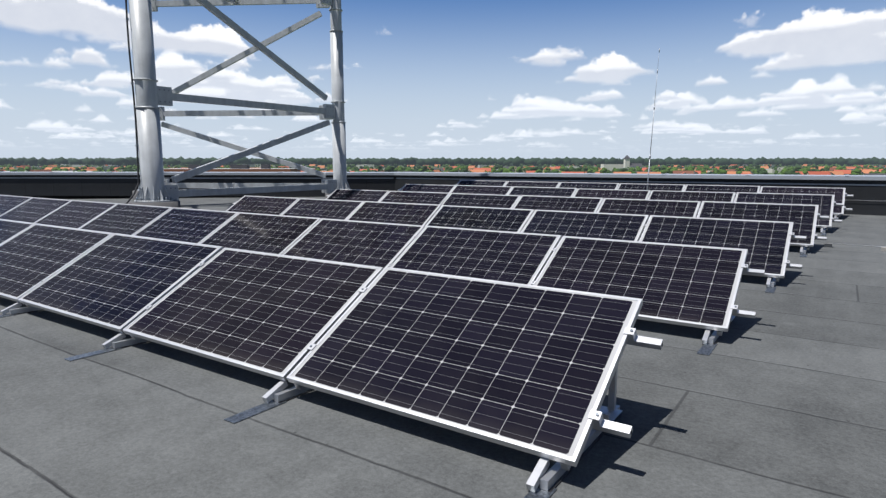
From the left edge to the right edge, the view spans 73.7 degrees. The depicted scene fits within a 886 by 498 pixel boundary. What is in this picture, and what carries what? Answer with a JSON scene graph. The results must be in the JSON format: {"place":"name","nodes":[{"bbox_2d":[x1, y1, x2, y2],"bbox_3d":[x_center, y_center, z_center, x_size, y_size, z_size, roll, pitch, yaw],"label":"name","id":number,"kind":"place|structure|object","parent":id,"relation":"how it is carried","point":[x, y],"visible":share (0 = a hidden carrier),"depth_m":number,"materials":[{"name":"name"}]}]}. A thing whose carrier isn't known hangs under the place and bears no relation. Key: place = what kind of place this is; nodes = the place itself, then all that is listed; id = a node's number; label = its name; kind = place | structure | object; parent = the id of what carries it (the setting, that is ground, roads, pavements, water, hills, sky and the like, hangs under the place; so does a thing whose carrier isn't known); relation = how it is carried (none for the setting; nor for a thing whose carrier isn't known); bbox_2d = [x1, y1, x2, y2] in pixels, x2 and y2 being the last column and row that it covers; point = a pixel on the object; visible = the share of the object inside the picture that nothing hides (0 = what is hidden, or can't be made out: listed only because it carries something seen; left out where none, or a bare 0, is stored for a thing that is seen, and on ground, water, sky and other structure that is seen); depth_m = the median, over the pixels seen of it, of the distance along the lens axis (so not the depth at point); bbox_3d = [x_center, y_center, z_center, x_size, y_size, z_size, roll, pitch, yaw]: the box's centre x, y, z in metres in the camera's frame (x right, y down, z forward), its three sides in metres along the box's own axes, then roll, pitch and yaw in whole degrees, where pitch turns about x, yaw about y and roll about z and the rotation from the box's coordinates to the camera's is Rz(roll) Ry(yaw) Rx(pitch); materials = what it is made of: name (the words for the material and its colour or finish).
{"place":"outdoors","nodes":[
{"label":"outdoors","id":0,"kind":"place"},
{"bbox_2d":[13,165,853,174],"bbox_3d":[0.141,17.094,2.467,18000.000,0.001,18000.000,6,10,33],"label":"terrain ground","id":1,"kind":"structure","parent":0,"point":[543,166],"depth_m":2312.91,"materials":[{"name":"green plant"}]},
{"bbox_2d":[5,155,642,171],"bbox_3d":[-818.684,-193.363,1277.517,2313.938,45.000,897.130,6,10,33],"label":"distant buildings","id":2,"kind":"structure","parent":1,"relation":"on","point":[268,168],"depth_m":321.10,"materials":[{"name":"white"}]},
{"bbox_2d":[0,156,885,166],"bbox_3d":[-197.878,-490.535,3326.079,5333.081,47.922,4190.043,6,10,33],"label":"forest treeline","id":3,"kind":"object","parent":1,"relation":"on","point":[517,161],"visible":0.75,"depth_m":2259.05,"materials":[{"name":"green plant"}]},
{"bbox_2d":[0,164,885,174],"bbox_3d":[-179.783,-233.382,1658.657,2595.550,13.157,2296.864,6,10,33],"label":"town trees","id":4,"kind":"object","parent":1,"relation":"on","point":[786,168],"visible":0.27,"depth_m":673.96,"materials":[{"name":"green plant"}]},
{"bbox_2d":[0,163,885,174],"bbox_3d":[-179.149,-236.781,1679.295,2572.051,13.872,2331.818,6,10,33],"label":"houses","id":5,"kind":"structure","parent":1,"relation":"on","point":[390,168],"depth_m":619.31,"materials":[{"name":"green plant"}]},
{"bbox_2d":[0,197,885,497],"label":"roof","id":6,"kind":"structure","parent":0,"point":[782,395],"depth_m":2.97,"materials":[{"name":"concrete"}]},
{"bbox_2d":[128,0,350,207],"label":"lattice tower","id":7,"kind":"structure","parent":6,"relation":"on","point":[155,188],"depth_m":14.71,"materials":[{"name":"silver metal"}]},
{"bbox_2d":[125,0,138,203],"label":"tower cable","id":8,"kind":"object","parent":7,"relation":"attached to","point":[136,145],"visible":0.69,"depth_m":11.89,"materials":[{"name":"grey metal"}]},
{"bbox_2d":[0,219,662,497],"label":"solar row","id":9,"kind":"object","parent":6,"relation":"on","point":[531,369],"visible":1,"depth_m":3.35,"materials":[{"name":"glass"}]},
{"bbox_2d":[0,195,764,355],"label":"solar row","id":10,"kind":"object","parent":6,"relation":"on","point":[696,286],"visible":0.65,"depth_m":6.07,"materials":[{"name":"glass"}]},
{"bbox_2d":[0,171,885,215],"bbox_3d":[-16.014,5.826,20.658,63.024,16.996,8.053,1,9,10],"label":"parapet wall","id":11,"kind":"structure","parent":6,"relation":"on","point":[96,185],"depth_m":20.51,"materials":[{"name":"metal"}]},
{"bbox_2d":[226,195,805,292],"bbox_3d":[-0.351,-0.335,9.280,10.303,0.627,1.239,6,11,33],"label":"solar row","id":12,"kind":"object","parent":6,"relation":"on","point":[766,244],"visible":0.54,"depth_m":8.21,"materials":[{"name":"glass"}]},
{"bbox_2d":[326,189,828,256],"bbox_3d":[1.226,-0.679,11.290,10.303,0.629,1.236,6,11,33],"label":"solar row","id":13,"kind":"object","parent":6,"relation":"on","point":[802,218],"visible":0.42,"depth_m":10.41,"materials":[{"name":"glass"}]},
{"bbox_2d":[398,184,843,235],"bbox_3d":[2.804,-1.024,13.303,10.303,0.632,1.237,6,11,33],"label":"solar row","id":14,"kind":"object","parent":6,"relation":"on","point":[826,203],"visible":0.33,"depth_m":12.61,"materials":[{"name":"glass"}]},
{"bbox_2d":[647,48,659,189],"bbox_3d":[4.725,-2.648,13.537,0.375,3.728,0.375,6,10,33],"label":"lightning rod","id":15,"kind":"object","parent":6,"relation":"on","point":[652,132],"visible":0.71,"depth_m":13.53,"materials":[{"name":"grey metal"}]},
{"bbox_2d":[456,180,852,219],"bbox_3d":[4.381,-1.365,15.315,10.303,0.628,1.236,6,11,33],"label":"solar row","id":16,"kind":"object","parent":6,"relation":"on","point":[840,194],"visible":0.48,"depth_m":14.73,"materials":[{"name":"glass"}]},
{"bbox_2d":[824,200,885,250],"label":"lightning wire","id":17,"kind":"object","parent":6,"relation":"on","point":[883,248],"visible":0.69,"depth_m":8.87,"materials":[{"name":"metal"}]},
{"bbox_2d":[0,164,885,174],"bbox_3d":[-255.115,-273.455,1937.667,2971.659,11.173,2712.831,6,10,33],"label":"town houses","id":18,"kind":"structure","parent":0,"point":[847,171],"depth_m":733.09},
{"bbox_2d":[0,0,885,159],"label":"sky","id":19,"kind":"structure","parent":0,"point":[424,79],"materials":[{"name":"blue"}]}
]}

